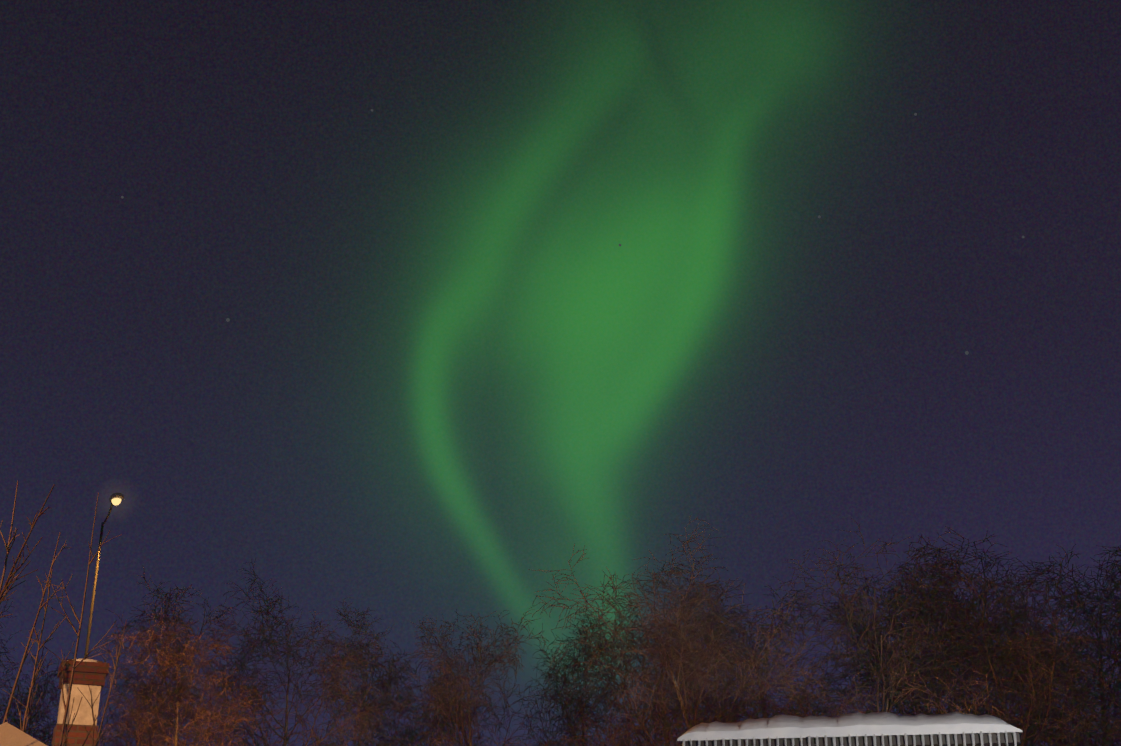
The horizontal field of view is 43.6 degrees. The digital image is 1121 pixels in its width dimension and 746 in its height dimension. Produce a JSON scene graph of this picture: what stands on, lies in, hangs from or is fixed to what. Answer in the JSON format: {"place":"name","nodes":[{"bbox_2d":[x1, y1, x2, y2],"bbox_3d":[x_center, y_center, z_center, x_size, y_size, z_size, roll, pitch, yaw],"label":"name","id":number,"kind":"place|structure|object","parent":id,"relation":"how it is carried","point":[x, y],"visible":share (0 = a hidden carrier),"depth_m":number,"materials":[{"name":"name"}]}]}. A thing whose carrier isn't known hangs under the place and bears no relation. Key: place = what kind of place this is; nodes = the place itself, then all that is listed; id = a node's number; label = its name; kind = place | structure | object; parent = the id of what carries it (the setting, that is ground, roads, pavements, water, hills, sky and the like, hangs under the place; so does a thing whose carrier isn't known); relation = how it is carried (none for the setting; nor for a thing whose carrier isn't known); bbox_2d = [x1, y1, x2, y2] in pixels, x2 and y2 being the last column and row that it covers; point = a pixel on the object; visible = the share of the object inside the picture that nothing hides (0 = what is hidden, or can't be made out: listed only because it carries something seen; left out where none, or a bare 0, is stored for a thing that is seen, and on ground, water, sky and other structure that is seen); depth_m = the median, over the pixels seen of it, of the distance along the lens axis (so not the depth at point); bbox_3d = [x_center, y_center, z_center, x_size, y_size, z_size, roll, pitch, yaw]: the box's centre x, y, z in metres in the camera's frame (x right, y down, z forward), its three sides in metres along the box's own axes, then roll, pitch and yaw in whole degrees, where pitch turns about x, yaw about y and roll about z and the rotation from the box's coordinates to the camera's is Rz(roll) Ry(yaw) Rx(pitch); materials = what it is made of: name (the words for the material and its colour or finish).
{"place":"outdoors","nodes":[
{"label":"outdoors","id":0,"kind":"place"},
{"bbox_2d":[0,0,1120,745],"label":"sky","id":1,"kind":"structure","parent":0,"point":[440,369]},
{"bbox_2d":[121,109,1023,354],"bbox_3d":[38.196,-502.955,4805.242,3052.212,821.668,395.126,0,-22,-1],"label":"stars","id":2,"kind":"object","parent":1,"relation":"in","point":[819,216],"depth_m":4800.22,"materials":[{"name":"white"}]},
{"bbox_2d":[612,646,758,745],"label":"tree","id":3,"kind":"object","parent":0,"point":[711,683],"depth_m":42.41,"materials":[{"name":"brown plant"}]},
{"bbox_3d":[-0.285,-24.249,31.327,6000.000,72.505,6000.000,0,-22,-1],"label":"snowy ground","id":4,"kind":"object","parent":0,"visible":0},
{"bbox_2d":[0,598,25,700],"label":"tree","id":5,"kind":"object","parent":4,"relation":"on","point":[4,648],"depth_m":33.39,"materials":[{"name":"brown plant"}]},
{"bbox_2d":[0,722,46,745],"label":"roof","id":6,"kind":"structure","parent":4,"relation":"on","point":[10,735],"depth_m":11.45,"materials":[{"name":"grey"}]},
{"bbox_2d":[52,658,109,745],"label":"chimney","id":7,"kind":"object","parent":6,"relation":"on","point":[92,673],"depth_m":16.57,"materials":[{"name":"brick"}]},
{"bbox_2d":[0,652,73,745],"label":"tree","id":8,"kind":"object","parent":4,"relation":"on","point":[39,737],"depth_m":36.98,"materials":[{"name":"brown plant"}]},
{"bbox_2d":[0,481,126,745],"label":"sapling whips","id":9,"kind":"object","parent":4,"relation":"on","point":[5,589],"depth_m":13.94,"materials":[{"name":"brown plant"}]},
{"bbox_2d":[84,493,123,656],"bbox_3d":[-9.223,7.013,27.050,1.320,10.554,1.097,-9,-24,21],"label":"street lamp","id":10,"kind":"object","parent":4,"relation":"on","point":[115,498],"depth_m":28.72,"materials":[{"name":"black metal"}]},
{"bbox_2d":[97,633,219,745],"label":"tree","id":11,"kind":"object","parent":4,"relation":"on","point":[137,706],"depth_m":33.37,"materials":[{"name":"brown plant"}]},
{"bbox_2d":[94,565,271,745],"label":"tree","id":12,"kind":"object","parent":4,"relation":"on","point":[177,658],"depth_m":30.80,"materials":[{"name":"brown plant"}]},
{"bbox_2d":[165,559,393,745],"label":"tree","id":13,"kind":"object","parent":4,"relation":"on","point":[289,649],"depth_m":35.73,"materials":[{"name":"brown plant"}]},
{"bbox_2d":[307,597,431,745],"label":"tree","id":14,"kind":"object","parent":4,"relation":"on","point":[384,684],"depth_m":39.54,"materials":[{"name":"brown plant"}]},
{"bbox_2d":[371,659,501,745],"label":"tree","id":15,"kind":"object","parent":4,"relation":"on","point":[410,735],"depth_m":41.60,"materials":[{"name":"brown plant"}]},
{"bbox_2d":[374,609,562,745],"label":"tree","id":16,"kind":"object","parent":4,"relation":"on","point":[469,717],"depth_m":36.88,"materials":[{"name":"brown plant"}]},
{"bbox_2d":[511,607,632,745],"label":"tree","id":17,"kind":"object","parent":4,"relation":"on","point":[557,693],"depth_m":40.66,"materials":[{"name":"brown plant"}]},
{"bbox_2d":[544,572,749,745],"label":"tree","id":18,"kind":"object","parent":4,"relation":"on","point":[625,662],"depth_m":37.20,"materials":[{"name":"brown plant"}]},
{"bbox_2d":[528,515,881,745],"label":"tree","id":19,"kind":"object","parent":4,"relation":"on","point":[681,659],"depth_m":32.30,"materials":[{"name":"brown plant"}]},
{"bbox_2d":[649,573,869,730],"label":"tree","id":20,"kind":"object","parent":4,"relation":"on","point":[735,631],"depth_m":41.82,"materials":[{"name":"brown plant"}]},
{"bbox_2d":[677,711,1021,745],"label":"snow-covered roof","id":21,"kind":"structure","parent":4,"relation":"on","point":[955,728],"depth_m":24.58,"materials":[{"name":"grey snow"}]},
{"bbox_2d":[680,519,1111,745],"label":"tree","id":22,"kind":"object","parent":4,"relation":"on","point":[849,623],"depth_m":36.63,"materials":[{"name":"brown plant"}]},
{"bbox_2d":[814,563,1036,735],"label":"tree","id":23,"kind":"object","parent":4,"relation":"on","point":[877,662],"depth_m":40.10,"materials":[{"name":"brown plant"}]},
{"bbox_2d":[807,551,1117,744],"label":"tree","id":24,"kind":"object","parent":4,"relation":"on","point":[988,601],"depth_m":44.61,"materials":[{"name":"brown plant"}]},
{"bbox_2d":[883,526,1120,745],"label":"tree","id":25,"kind":"object","parent":4,"relation":"on","point":[1000,695],"depth_m":35.08,"materials":[{"name":"brown plant"}]},
{"bbox_2d":[912,563,1120,745],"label":"tree","id":26,"kind":"object","parent":4,"relation":"on","point":[1057,679],"depth_m":36.30,"materials":[{"name":"brown plant"}]},
{"bbox_2d":[954,544,1120,745],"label":"tree","id":27,"kind":"object","parent":4,"relation":"on","point":[1111,594],"depth_m":38.93,"materials":[{"name":"brown plant"}]},
{"bbox_2d":[1007,555,1120,745],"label":"tree","id":28,"kind":"object","parent":4,"relation":"on","point":[1110,673],"depth_m":32.81,"materials":[{"name":"brown plant"}]}
]}

